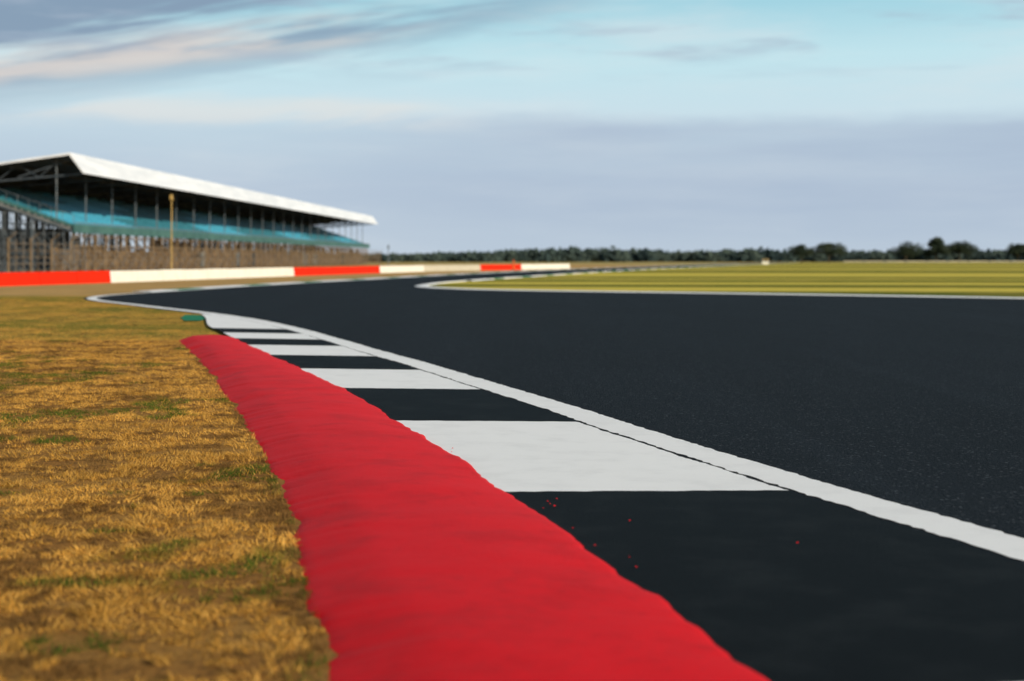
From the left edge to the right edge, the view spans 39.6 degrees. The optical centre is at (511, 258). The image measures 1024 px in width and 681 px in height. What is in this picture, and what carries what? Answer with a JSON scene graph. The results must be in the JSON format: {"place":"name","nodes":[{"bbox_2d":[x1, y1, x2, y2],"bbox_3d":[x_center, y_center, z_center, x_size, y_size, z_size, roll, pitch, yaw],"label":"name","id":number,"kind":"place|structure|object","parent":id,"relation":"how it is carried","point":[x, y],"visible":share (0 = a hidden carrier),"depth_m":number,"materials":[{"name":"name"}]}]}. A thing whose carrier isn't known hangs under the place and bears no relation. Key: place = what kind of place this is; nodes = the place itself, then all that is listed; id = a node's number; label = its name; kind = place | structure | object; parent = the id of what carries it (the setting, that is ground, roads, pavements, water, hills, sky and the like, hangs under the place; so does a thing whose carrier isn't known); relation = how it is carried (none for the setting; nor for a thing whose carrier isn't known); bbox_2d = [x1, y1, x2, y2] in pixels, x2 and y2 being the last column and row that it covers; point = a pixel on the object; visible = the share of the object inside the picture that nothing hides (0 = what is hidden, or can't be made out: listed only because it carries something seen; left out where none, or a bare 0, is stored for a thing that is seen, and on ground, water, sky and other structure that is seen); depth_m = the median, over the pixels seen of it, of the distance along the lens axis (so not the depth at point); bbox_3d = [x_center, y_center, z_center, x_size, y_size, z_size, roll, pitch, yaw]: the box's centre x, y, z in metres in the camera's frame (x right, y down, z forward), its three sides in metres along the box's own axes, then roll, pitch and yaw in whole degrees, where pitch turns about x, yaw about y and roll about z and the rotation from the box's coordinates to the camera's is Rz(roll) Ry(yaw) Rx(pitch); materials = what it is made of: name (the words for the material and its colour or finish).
{"place":"outdoors","nodes":[
{"label":"outdoors","id":0,"kind":"place"},
{"bbox_2d":[0,296,230,339],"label":"mown verge","id":1,"kind":"structure","parent":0,"point":[161,323],"depth_m":33.36,"materials":[{"name":"plant"}]},
{"bbox_2d":[181,315,205,320],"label":"green kerb end","id":2,"kind":"structure","parent":1,"relation":"on","point":[193,317],"depth_m":35.67,"materials":[{"name":"paint"}]},
{"bbox_2d":[0,339,337,680],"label":"dry verge","id":3,"kind":"structure","parent":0,"point":[186,667],"depth_m":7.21,"materials":[{"name":"brown plant"}]},
{"bbox_2d":[180,335,768,680],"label":"red kerb","id":4,"kind":"structure","parent":3,"relation":"on","point":[423,557],"depth_m":6.53,"materials":[{"name":"paint"}]},
{"bbox_2d":[0,264,669,295],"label":"runoff ground","id":5,"kind":"structure","parent":0,"point":[92,289],"depth_m":90.11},
{"bbox_2d":[170,194,173,268],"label":"floodlight mast","id":6,"kind":"object","parent":5,"relation":"on","point":[171,197],"visible":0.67,"depth_m":112.45,"materials":[{"name":"metal"}]},
{"bbox_2d":[0,152,378,272],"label":"grandstand","id":7,"kind":"object","parent":5,"relation":"on","point":[65,194],"visible":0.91,"depth_m":187.83,"materials":[{"name":"metal"}]},
{"bbox_2d":[7,232,380,271],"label":"catch fence","id":8,"kind":"object","parent":5,"relation":"on","point":[162,257],"visible":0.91,"depth_m":173.73,"materials":[{"name":"grey metal"}]},
{"bbox_2d":[0,264,569,285],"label":"barrier wall","id":9,"kind":"structure","parent":5,"relation":"on","point":[39,278],"depth_m":105.78,"materials":[{"name":"red paint"}]},
{"bbox_2d":[0,0,1023,254],"label":"sky","id":10,"kind":"structure","parent":0,"point":[458,126],"materials":[{"name":"blue"}]},
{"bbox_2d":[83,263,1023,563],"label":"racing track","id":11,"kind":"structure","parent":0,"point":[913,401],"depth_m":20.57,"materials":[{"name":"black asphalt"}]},
{"bbox_2d":[133,263,737,291],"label":"track edge line","id":12,"kind":"structure","parent":11,"relation":"on","point":[339,280],"depth_m":91.69,"materials":[{"name":"white paint"}]},
{"bbox_2d":[86,263,1023,559],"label":"track edge line","id":13,"kind":"object","parent":11,"relation":"on","point":[984,537],"visible":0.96,"depth_m":10.23,"materials":[{"name":"white paint"}]},
{"bbox_2d":[202,314,1023,680],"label":"striped kerb","id":14,"kind":"structure","parent":11,"relation":"on","point":[732,568],"depth_m":7.24,"materials":[{"name":"white paint"}]},
{"bbox_2d":[416,281,1023,298],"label":"white kerb","id":15,"kind":"structure","parent":11,"relation":"on","point":[425,285],"depth_m":61.44,"materials":[{"name":"paint"}]},
{"bbox_2d":[313,261,1023,490],"bbox_3d":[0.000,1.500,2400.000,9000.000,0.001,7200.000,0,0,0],"label":"ground","id":16,"kind":"structure","parent":0,"point":[646,263],"depth_m":590.58,"materials":[{"name":"green plant"}]},
{"bbox_2d":[348,246,1023,261],"bbox_3d":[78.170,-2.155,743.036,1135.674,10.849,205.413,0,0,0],"label":"distant treeline","id":17,"kind":"object","parent":16,"relation":"on","point":[570,254],"visible":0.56,"depth_m":674.87,"materials":[{"name":"green plant"}]},
{"bbox_2d":[429,263,1023,296],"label":"infield grass","id":18,"kind":"structure","parent":0,"point":[969,279],"depth_m":98.31,"materials":[{"name":"green plant"}]},
{"bbox_2d":[461,262,796,280],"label":"white kerb","id":19,"kind":"structure","parent":18,"relation":"on","point":[583,272],"depth_m":140.77,"materials":[{"name":"paint"}]},
{"bbox_2d":[762,259,768,263],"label":"marshal hut","id":20,"kind":"object","parent":18,"relation":"on","point":[765,261],"visible":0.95,"depth_m":389.35,"materials":[{"name":"white paint"}]},
{"bbox_2d":[787,244,815,262],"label":"oak tree","id":21,"kind":"object","parent":18,"relation":"on","point":[801,250],"visible":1,"depth_m":493.93,"materials":[{"name":"green plant"}]},
{"bbox_2d":[810,242,847,262],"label":"oak tree","id":22,"kind":"object","parent":18,"relation":"on","point":[829,249],"visible":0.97,"depth_m":507.09,"materials":[{"name":"green plant"}]},
{"bbox_2d":[889,241,924,262],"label":"oak tree","id":23,"kind":"object","parent":18,"relation":"on","point":[908,251],"visible":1,"depth_m":520.41,"materials":[{"name":"green plant"}]},
{"bbox_2d":[844,261,1023,263],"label":"guard rail","id":24,"kind":"object","parent":18,"relation":"on","point":[932,261],"visible":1,"depth_m":446.37,"materials":[{"name":"metal"}]},
{"bbox_2d":[922,236,950,262],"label":"oak tree","id":25,"kind":"object","parent":18,"relation":"on","point":[937,245],"visible":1,"depth_m":534.51,"materials":[{"name":"green plant"}]},
{"bbox_2d":[946,240,977,262],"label":"oak tree","id":26,"kind":"object","parent":18,"relation":"on","point":[961,248],"visible":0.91,"depth_m":547.10,"materials":[{"name":"green plant"}]},
{"bbox_2d":[1004,243,1023,262],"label":"oak tree","id":27,"kind":"object","parent":18,"relation":"on","point":[1018,249],"visible":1,"depth_m":561.13,"materials":[{"name":"green plant"}]}
]}

